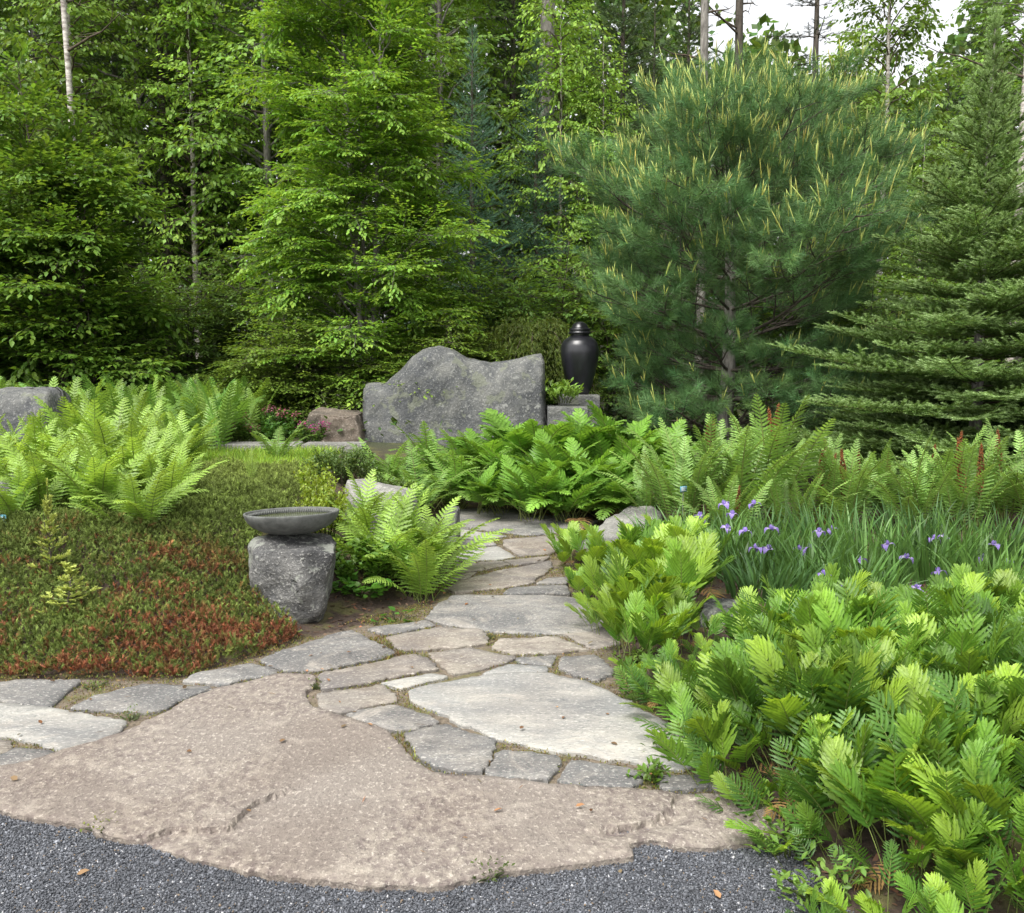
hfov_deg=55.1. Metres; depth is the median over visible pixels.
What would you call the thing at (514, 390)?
boulder
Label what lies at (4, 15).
forest tree
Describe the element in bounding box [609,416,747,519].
tall fern
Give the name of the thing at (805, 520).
iris
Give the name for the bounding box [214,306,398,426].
shrub
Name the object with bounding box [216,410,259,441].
pink flowering plant
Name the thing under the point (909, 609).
broad lobed fern
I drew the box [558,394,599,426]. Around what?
stone block
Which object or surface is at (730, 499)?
tall fern
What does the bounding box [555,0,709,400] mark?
tree
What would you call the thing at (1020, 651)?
broad lobed fern
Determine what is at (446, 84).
spruce tree
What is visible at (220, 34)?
forest tree
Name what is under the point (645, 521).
iris
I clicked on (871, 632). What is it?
broad lobed fern
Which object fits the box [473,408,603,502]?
arching fern
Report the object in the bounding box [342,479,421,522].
edge rock
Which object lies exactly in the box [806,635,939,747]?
broad lobed fern
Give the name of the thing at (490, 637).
weed
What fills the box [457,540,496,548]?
flagstone
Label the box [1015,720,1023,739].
broad lobed fern
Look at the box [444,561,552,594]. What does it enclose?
flagstone
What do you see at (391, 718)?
flagstone
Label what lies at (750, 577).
iris
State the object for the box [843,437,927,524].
tall fern
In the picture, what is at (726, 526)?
iris
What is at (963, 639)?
broad lobed fern
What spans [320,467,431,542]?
feathery fern
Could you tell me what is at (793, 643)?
broad lobed fern
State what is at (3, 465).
feathery fern
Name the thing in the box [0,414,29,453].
feathery fern
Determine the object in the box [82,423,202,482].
feathery fern
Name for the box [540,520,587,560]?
broad lobed fern
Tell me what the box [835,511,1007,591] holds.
iris
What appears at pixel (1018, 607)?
broad lobed fern
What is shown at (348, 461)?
shrub
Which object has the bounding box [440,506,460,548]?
edge rock
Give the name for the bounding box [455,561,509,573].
flagstone
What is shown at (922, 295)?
undergrowth bush
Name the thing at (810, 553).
iris
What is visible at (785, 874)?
weed
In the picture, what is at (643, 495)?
tall fern
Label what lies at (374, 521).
edge rock
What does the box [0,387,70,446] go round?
boulder
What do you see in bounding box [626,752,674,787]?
weed
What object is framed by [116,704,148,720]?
weed
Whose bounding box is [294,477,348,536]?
golden shrub
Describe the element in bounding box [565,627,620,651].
flagstone
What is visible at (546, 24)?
bare trunk
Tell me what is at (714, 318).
spruce tree
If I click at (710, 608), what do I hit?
edge rock
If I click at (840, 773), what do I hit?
broad lobed fern
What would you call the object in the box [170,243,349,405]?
undergrowth bush
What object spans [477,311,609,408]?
weeping maple
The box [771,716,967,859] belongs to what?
broad lobed fern
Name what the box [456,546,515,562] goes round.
flagstone
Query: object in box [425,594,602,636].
flagstone
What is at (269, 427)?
pink flowering plant
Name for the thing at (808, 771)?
broad lobed fern
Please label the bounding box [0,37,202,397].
young tree
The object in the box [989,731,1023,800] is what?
broad lobed fern
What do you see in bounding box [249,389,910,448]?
woodland ground cover
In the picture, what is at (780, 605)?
broad lobed fern
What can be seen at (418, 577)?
feathery fern
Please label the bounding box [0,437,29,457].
lime plant
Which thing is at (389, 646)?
moss
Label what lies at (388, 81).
young tree
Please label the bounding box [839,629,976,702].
broad lobed fern
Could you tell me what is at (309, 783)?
flagstone
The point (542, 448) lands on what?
arching fern
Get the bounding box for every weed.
[77,673,109,689]
[80,811,117,838]
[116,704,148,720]
[308,673,323,689]
[470,856,514,881]
[483,631,496,639]
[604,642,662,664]
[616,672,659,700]
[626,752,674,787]
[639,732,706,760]
[715,778,777,820]
[743,805,827,866]
[770,844,875,911]
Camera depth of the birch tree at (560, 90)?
16.50 m
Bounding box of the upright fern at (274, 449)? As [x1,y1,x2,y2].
[243,416,316,458]
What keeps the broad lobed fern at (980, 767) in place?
on the ground at (336, 610)
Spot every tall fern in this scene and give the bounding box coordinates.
[596,441,696,516]
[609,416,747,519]
[654,414,774,525]
[662,473,772,527]
[670,393,835,521]
[676,424,820,517]
[753,463,860,537]
[781,433,896,526]
[806,427,905,532]
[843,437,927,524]
[861,430,956,532]
[892,425,990,521]
[913,433,1023,534]
[946,418,1023,527]
[988,431,1023,517]
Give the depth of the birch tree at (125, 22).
16.29 m
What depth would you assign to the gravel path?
2.83 m
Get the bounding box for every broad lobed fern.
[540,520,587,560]
[546,525,608,570]
[563,566,604,600]
[564,582,643,634]
[574,536,627,572]
[579,516,666,556]
[580,550,654,597]
[587,565,696,645]
[590,590,679,663]
[596,539,643,577]
[608,638,690,685]
[609,552,717,607]
[612,656,681,717]
[613,596,734,655]
[618,652,712,725]
[622,522,685,608]
[628,531,736,614]
[632,680,750,758]
[642,513,709,539]
[644,584,711,643]
[644,695,780,793]
[645,643,704,679]
[652,524,735,597]
[674,626,804,690]
[681,633,731,654]
[681,659,711,705]
[686,613,733,645]
[694,767,802,830]
[695,637,846,767]
[709,585,808,640]
[724,794,881,890]
[729,673,876,779]
[731,606,821,653]
[735,622,832,734]
[739,589,873,660]
[742,634,911,743]
[747,584,857,626]
[751,707,885,838]
[752,635,890,730]
[761,575,823,613]
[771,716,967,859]
[777,576,933,644]
[785,876,847,912]
[797,616,930,662]
[803,615,941,660]
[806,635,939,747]
[807,562,872,604]
[818,702,1005,845]
[821,871,969,912]
[826,756,1013,902]
[827,828,940,911]
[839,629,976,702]
[849,682,983,758]
[864,576,889,611]
[865,662,1023,768]
[880,736,1023,885]
[881,599,937,632]
[885,611,986,677]
[887,600,970,620]
[889,582,1012,619]
[903,567,1016,605]
[923,661,1023,766]
[925,600,955,630]
[926,585,1023,647]
[927,592,1023,642]
[930,797,1023,912]
[939,609,1023,689]
[949,562,1023,615]
[949,675,1023,739]
[953,779,1023,900]
[977,617,1023,666]
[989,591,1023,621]
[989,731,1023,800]
[992,734,1023,851]
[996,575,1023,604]
[1001,604,1023,620]
[1002,850,1023,911]
[1008,720,1023,782]
[1011,640,1023,674]
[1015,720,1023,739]
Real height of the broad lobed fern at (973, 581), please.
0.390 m
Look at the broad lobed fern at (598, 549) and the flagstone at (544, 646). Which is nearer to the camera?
the flagstone at (544, 646)
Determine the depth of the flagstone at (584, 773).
3.52 m
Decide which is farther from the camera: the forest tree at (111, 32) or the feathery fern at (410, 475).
the forest tree at (111, 32)
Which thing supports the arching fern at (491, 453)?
on the ground at (336, 610)
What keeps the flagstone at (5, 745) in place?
on the ground at (336, 610)
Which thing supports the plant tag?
on the ground at (336, 610)
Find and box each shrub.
[187,349,355,430]
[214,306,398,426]
[293,457,339,500]
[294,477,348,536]
[301,442,380,483]
[331,308,526,411]
[361,471,417,488]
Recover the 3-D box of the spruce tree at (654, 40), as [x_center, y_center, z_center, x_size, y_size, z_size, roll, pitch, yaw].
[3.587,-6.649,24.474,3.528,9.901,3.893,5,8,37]
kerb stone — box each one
[200,441,303,450]
[301,441,366,452]
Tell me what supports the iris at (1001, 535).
on the ground at (336, 610)
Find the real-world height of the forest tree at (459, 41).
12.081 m
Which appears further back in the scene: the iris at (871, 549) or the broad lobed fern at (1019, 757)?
the iris at (871, 549)
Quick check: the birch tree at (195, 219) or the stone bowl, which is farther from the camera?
the birch tree at (195, 219)
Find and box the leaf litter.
[11,515,777,902]
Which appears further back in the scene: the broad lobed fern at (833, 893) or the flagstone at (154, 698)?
the flagstone at (154, 698)
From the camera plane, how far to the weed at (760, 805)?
3.26 m
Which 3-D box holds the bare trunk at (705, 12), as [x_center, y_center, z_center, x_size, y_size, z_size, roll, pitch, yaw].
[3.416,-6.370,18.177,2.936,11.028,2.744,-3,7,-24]
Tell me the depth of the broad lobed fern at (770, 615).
4.38 m
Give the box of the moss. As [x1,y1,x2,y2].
[0,509,784,819]
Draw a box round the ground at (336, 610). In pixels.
[0,348,1023,912]
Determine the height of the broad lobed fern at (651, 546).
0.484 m
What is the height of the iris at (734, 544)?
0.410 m
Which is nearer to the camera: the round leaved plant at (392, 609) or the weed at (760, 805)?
the weed at (760, 805)
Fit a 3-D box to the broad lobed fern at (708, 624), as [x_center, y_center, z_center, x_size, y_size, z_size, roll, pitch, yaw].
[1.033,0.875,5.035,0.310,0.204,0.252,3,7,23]
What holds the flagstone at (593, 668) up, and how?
on the ground at (336, 610)
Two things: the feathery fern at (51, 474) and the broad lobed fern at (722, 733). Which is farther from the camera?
the feathery fern at (51, 474)
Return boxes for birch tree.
[0,0,184,296]
[97,0,277,378]
[230,0,429,398]
[488,0,624,326]
[529,32,649,415]
[802,23,912,327]
[806,0,999,328]
[870,115,969,359]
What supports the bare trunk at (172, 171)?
on the ground at (336, 610)
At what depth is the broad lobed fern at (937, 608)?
4.52 m
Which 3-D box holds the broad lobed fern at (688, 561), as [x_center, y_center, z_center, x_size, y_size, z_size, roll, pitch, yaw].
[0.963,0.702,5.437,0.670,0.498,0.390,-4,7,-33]
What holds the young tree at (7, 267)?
on the ground at (336, 610)
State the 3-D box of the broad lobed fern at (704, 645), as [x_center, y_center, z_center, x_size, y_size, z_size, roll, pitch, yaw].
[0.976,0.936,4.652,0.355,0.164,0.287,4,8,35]
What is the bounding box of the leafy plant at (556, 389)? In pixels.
[544,377,583,402]
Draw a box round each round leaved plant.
[331,571,393,597]
[371,606,414,622]
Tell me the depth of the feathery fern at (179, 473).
6.47 m
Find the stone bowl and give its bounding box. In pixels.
[243,507,339,534]
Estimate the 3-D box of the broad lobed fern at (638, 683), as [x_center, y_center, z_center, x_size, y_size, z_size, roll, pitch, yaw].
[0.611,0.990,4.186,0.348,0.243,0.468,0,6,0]
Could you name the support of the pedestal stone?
on the ground at (336, 610)
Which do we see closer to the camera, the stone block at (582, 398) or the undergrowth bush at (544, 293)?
the stone block at (582, 398)
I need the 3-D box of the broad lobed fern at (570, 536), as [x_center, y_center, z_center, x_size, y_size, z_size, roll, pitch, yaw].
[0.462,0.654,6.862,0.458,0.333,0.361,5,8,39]
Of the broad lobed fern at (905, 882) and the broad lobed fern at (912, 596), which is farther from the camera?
the broad lobed fern at (912, 596)
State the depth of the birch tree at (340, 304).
18.11 m
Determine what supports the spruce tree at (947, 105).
on the ground at (336, 610)
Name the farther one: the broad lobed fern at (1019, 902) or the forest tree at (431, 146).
the forest tree at (431, 146)
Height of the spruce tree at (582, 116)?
6.821 m
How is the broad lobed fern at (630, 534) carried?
on the ground at (336, 610)
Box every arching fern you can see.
[437,419,535,474]
[442,462,520,514]
[446,441,559,508]
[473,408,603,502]
[478,454,580,521]
[496,408,635,464]
[500,428,599,514]
[520,458,626,529]
[545,437,645,512]
[551,399,674,459]
[554,452,639,522]
[588,435,698,507]
[611,419,704,458]
[616,435,727,500]
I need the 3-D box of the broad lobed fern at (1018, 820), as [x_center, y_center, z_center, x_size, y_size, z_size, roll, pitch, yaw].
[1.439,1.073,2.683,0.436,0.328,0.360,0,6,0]
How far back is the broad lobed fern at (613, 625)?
4.83 m
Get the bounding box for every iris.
[621,504,741,538]
[666,500,763,561]
[693,513,814,578]
[707,499,794,546]
[715,536,840,601]
[738,503,854,568]
[751,523,876,589]
[779,492,890,560]
[788,500,932,576]
[795,538,926,594]
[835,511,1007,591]
[859,488,975,562]
[913,531,1023,589]
[924,498,1023,570]
[948,501,1023,570]
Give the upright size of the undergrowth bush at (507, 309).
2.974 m
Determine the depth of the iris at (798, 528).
6.63 m
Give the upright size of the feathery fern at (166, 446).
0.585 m
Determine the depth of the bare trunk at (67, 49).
14.20 m
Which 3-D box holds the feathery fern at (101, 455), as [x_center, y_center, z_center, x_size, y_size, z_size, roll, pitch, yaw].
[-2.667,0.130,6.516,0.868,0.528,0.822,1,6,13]
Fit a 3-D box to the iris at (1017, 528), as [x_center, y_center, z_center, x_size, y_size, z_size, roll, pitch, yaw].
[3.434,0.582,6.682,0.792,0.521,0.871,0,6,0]
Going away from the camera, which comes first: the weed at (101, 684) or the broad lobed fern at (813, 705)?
the broad lobed fern at (813, 705)
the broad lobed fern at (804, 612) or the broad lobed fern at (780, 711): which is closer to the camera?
the broad lobed fern at (780, 711)
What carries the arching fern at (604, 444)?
on the ground at (336, 610)
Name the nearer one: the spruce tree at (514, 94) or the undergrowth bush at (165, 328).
the undergrowth bush at (165, 328)
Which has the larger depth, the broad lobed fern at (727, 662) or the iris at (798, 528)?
the iris at (798, 528)
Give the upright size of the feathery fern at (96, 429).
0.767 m
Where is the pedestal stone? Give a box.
[247,533,336,623]
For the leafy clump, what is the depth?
6.10 m
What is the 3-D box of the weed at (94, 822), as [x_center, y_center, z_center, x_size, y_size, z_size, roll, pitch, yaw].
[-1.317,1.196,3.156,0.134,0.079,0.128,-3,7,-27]
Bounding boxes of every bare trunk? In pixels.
[60,0,123,373]
[142,0,204,372]
[203,0,307,361]
[538,0,555,407]
[649,0,800,405]
[684,0,787,265]
[915,43,1023,365]
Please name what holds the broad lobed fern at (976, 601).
on the ground at (336, 610)
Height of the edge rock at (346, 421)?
0.581 m
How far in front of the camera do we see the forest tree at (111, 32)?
18.42 m
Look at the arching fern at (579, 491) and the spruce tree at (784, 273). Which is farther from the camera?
the spruce tree at (784, 273)
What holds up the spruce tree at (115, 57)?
on the ground at (336, 610)
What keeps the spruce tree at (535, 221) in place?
on the ground at (336, 610)
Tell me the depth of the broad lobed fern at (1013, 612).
4.42 m
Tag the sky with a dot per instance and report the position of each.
(797, 17)
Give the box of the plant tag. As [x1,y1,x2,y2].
[680,486,686,514]
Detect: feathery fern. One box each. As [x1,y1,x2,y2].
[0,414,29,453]
[0,416,75,474]
[0,417,35,475]
[0,435,128,506]
[0,448,78,517]
[1,405,126,462]
[2,410,76,450]
[29,432,198,495]
[32,434,154,524]
[33,395,142,439]
[57,398,178,472]
[62,388,179,447]
[62,466,209,533]
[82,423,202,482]
[107,399,216,445]
[113,417,201,468]
[118,439,228,501]
[139,410,220,461]
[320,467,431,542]
[328,481,485,580]
[344,491,512,577]
[348,437,441,481]
[361,523,484,602]
[365,440,481,511]
[381,473,451,512]
[385,420,481,481]
[394,446,510,509]
[422,429,523,479]
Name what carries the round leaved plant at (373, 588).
on the ground at (336, 610)
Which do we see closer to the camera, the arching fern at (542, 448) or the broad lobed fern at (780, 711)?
the broad lobed fern at (780, 711)
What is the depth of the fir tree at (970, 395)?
9.54 m
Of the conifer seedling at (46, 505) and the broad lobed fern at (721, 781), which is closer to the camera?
the broad lobed fern at (721, 781)
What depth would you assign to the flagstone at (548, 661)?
4.83 m
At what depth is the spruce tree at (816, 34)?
21.08 m
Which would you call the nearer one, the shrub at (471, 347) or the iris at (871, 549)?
the iris at (871, 549)
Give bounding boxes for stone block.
[547,404,587,425]
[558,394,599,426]
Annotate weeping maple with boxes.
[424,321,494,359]
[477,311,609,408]
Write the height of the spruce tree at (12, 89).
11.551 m
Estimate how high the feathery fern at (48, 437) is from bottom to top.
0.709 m
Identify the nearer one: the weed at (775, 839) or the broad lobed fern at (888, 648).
the weed at (775, 839)
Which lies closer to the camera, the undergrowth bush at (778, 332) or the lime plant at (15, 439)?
the lime plant at (15, 439)
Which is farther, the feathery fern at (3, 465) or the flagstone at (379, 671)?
the feathery fern at (3, 465)
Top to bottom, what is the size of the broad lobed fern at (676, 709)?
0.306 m
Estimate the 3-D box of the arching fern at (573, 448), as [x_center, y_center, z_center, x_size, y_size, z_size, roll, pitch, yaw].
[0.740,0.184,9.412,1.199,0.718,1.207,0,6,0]
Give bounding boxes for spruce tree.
[0,1,49,307]
[41,0,227,385]
[101,0,250,382]
[128,0,282,387]
[189,0,382,373]
[336,2,500,362]
[401,24,550,330]
[446,0,606,329]
[468,36,621,394]
[545,29,651,382]
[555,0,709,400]
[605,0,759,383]
[610,0,714,382]
[675,141,763,407]
[734,111,817,394]
[757,0,878,334]
[887,81,995,360]
[902,0,1023,366]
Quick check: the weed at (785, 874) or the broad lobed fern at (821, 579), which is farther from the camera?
the broad lobed fern at (821, 579)
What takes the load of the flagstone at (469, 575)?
on the ground at (336, 610)
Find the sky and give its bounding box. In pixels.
[1,0,1023,344]
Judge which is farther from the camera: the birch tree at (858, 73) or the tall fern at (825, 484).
the birch tree at (858, 73)
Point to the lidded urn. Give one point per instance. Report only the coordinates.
(579, 352)
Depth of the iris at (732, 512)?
7.09 m
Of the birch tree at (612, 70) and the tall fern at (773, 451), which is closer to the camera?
the tall fern at (773, 451)
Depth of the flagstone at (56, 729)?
3.98 m
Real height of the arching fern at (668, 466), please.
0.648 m
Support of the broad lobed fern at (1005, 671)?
on the ground at (336, 610)
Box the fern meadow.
[0,367,314,451]
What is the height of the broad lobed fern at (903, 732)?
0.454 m
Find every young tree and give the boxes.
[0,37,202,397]
[0,201,45,381]
[212,0,512,406]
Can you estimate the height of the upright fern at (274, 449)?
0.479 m
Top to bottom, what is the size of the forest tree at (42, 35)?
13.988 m
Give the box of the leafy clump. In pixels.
[334,531,412,583]
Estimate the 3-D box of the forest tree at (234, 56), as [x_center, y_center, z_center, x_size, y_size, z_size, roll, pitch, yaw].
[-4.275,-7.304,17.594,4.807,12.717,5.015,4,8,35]
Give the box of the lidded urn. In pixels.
[561,321,598,393]
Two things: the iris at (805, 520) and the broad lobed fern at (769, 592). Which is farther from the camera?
the iris at (805, 520)
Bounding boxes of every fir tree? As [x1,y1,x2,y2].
[706,4,1023,493]
[911,303,1023,450]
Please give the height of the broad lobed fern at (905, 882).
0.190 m
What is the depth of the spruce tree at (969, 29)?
18.75 m
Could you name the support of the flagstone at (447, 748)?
on the ground at (336, 610)
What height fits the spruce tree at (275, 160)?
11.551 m
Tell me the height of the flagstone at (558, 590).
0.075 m
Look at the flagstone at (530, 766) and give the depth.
3.60 m
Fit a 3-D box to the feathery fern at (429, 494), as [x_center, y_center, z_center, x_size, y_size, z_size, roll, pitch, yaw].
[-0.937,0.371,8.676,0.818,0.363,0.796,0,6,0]
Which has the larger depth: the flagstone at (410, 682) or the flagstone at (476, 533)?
the flagstone at (476, 533)
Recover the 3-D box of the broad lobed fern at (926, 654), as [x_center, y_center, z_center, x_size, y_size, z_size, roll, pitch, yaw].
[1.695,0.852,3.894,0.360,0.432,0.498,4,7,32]
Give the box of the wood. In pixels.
[0,0,1023,382]
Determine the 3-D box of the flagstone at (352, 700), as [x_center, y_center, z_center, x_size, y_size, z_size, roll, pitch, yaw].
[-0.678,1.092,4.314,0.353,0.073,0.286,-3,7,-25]
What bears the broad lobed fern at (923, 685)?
on the ground at (336, 610)
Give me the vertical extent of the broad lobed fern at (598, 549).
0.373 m
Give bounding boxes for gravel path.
[0,817,826,912]
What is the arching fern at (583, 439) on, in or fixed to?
on the ground at (336, 610)
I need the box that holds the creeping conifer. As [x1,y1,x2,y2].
[0,454,309,677]
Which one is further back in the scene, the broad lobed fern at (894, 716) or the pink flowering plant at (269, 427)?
the pink flowering plant at (269, 427)
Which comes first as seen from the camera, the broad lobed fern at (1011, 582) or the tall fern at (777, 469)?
the broad lobed fern at (1011, 582)
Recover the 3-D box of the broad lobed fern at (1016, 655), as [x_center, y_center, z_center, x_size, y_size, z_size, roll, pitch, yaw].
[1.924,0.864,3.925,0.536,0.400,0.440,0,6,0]
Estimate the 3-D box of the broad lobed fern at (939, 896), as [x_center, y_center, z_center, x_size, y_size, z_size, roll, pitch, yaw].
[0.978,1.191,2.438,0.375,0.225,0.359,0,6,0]
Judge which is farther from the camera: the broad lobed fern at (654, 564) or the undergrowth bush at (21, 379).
the undergrowth bush at (21, 379)
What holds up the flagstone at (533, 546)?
on the ground at (336, 610)
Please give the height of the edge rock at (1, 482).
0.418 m
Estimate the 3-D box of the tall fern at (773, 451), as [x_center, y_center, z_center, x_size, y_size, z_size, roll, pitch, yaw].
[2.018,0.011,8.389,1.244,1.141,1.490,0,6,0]
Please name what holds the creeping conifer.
on the ground at (336, 610)
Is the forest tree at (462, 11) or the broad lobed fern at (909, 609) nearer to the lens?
the broad lobed fern at (909, 609)
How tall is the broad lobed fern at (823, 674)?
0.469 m
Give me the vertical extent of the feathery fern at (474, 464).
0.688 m
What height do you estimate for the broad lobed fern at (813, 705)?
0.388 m
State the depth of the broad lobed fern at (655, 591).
5.13 m
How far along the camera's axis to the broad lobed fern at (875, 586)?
4.94 m
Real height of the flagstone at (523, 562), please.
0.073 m
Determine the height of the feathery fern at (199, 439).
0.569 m
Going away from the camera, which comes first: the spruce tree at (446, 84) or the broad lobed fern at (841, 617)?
the broad lobed fern at (841, 617)
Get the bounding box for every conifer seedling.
[27,478,70,573]
[34,549,102,619]
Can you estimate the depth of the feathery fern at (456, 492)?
9.37 m
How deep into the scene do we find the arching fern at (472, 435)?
9.92 m
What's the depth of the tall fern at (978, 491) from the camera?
7.72 m
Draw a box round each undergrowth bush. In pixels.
[0,258,138,383]
[0,273,70,382]
[63,269,221,387]
[98,256,259,391]
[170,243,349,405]
[377,247,555,401]
[461,223,685,430]
[533,252,712,425]
[691,242,911,433]
[777,259,955,427]
[845,240,1021,414]
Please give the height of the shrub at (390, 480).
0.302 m
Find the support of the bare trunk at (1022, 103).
on the ground at (336, 610)
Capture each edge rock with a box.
[0,472,45,495]
[304,407,366,442]
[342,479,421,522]
[370,506,404,544]
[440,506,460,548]
[575,505,662,551]
[699,598,738,626]
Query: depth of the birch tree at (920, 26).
15.25 m
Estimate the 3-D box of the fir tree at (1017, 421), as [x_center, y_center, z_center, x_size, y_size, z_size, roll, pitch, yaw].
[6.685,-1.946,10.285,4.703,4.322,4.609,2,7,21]
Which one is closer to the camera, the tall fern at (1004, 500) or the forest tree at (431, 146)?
the tall fern at (1004, 500)
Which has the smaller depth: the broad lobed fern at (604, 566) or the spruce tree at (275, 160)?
the broad lobed fern at (604, 566)
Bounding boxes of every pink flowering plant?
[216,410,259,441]
[234,405,310,441]
[295,418,330,442]
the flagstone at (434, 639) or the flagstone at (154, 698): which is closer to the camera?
the flagstone at (154, 698)
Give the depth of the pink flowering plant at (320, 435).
10.87 m
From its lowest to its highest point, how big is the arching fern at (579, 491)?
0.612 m
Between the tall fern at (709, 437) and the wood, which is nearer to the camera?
the tall fern at (709, 437)
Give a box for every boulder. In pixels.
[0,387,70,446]
[363,346,546,450]
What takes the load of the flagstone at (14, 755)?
on the ground at (336, 610)
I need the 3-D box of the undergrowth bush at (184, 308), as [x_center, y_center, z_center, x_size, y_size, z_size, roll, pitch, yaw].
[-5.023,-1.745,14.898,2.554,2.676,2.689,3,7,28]
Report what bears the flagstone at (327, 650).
on the ground at (336, 610)
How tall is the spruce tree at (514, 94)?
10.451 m
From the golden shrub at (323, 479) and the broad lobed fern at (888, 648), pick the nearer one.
the broad lobed fern at (888, 648)
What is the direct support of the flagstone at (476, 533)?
on the ground at (336, 610)
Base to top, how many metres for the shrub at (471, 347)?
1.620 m
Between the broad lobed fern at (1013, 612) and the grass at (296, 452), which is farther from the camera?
the grass at (296, 452)
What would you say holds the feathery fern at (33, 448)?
on the ground at (336, 610)
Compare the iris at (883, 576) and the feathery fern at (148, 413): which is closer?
the iris at (883, 576)
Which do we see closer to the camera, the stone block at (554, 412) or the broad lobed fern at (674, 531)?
the broad lobed fern at (674, 531)
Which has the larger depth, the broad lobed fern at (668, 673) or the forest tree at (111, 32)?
the forest tree at (111, 32)
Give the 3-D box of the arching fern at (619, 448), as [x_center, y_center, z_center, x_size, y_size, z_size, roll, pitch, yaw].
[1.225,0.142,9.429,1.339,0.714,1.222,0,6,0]
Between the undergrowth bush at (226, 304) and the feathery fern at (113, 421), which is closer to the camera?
the feathery fern at (113, 421)
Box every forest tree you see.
[0,0,62,316]
[0,0,152,370]
[5,0,256,354]
[103,0,304,373]
[150,0,382,348]
[259,0,507,373]
[332,0,546,337]
[414,0,600,295]
[924,0,1023,365]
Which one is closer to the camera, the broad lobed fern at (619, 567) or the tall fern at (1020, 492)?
the broad lobed fern at (619, 567)
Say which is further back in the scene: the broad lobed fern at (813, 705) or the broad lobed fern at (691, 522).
the broad lobed fern at (691, 522)
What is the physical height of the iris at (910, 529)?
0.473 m
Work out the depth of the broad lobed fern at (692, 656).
4.49 m
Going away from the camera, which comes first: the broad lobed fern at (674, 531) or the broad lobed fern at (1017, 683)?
the broad lobed fern at (1017, 683)
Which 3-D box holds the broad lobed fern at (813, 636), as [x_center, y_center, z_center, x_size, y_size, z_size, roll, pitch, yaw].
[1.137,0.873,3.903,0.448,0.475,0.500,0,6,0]
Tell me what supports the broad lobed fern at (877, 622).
on the ground at (336, 610)
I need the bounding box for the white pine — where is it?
[538,35,948,443]
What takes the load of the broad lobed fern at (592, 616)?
on the ground at (336, 610)
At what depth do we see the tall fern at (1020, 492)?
7.76 m
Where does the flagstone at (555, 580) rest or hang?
on the ground at (336, 610)
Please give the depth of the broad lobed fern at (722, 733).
3.44 m
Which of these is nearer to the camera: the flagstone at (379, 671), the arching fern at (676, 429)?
the flagstone at (379, 671)
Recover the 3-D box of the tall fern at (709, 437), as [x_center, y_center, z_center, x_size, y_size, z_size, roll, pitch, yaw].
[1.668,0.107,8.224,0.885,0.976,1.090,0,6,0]
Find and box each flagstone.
[0,673,786,893]
[0,679,80,707]
[0,703,126,751]
[0,740,12,753]
[0,748,53,764]
[70,683,211,715]
[183,663,276,686]
[260,630,394,673]
[316,684,396,715]
[318,654,438,691]
[346,705,438,733]
[367,620,434,636]
[381,673,447,690]
[386,627,488,653]
[403,724,496,774]
[408,672,720,772]
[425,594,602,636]
[426,648,515,675]
[443,572,475,586]
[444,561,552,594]
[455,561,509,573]
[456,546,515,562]
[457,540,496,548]
[460,508,597,536]
[460,529,505,539]
[482,664,548,674]
[485,749,561,783]
[492,636,587,656]
[503,535,563,557]
[503,585,570,596]
[504,556,549,566]
[515,655,556,667]
[536,577,567,585]
[557,760,643,787]
[558,654,614,682]
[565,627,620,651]
[657,774,719,793]
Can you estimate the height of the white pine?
5.042 m
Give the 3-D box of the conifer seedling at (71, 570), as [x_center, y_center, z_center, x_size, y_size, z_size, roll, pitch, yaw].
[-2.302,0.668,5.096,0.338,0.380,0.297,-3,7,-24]
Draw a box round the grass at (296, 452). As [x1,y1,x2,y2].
[191,443,341,475]
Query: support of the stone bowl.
on the pedestal stone
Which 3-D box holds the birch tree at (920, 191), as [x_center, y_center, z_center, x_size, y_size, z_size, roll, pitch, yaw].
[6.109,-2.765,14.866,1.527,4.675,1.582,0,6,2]
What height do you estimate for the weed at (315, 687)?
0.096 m
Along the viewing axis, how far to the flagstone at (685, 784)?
3.45 m
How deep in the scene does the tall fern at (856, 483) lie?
7.90 m
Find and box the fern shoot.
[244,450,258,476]
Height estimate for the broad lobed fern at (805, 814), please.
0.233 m
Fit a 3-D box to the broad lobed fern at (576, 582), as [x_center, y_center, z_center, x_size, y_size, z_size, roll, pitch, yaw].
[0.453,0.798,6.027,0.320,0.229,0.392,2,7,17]
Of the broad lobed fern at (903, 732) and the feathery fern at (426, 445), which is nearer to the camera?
the broad lobed fern at (903, 732)
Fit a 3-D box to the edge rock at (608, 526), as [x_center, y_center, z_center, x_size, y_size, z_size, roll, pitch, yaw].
[0.918,0.650,7.556,0.588,0.315,1.620,2,7,20]
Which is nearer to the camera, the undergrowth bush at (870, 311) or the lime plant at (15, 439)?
the lime plant at (15, 439)
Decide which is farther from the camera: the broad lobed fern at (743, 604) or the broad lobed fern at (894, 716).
the broad lobed fern at (743, 604)

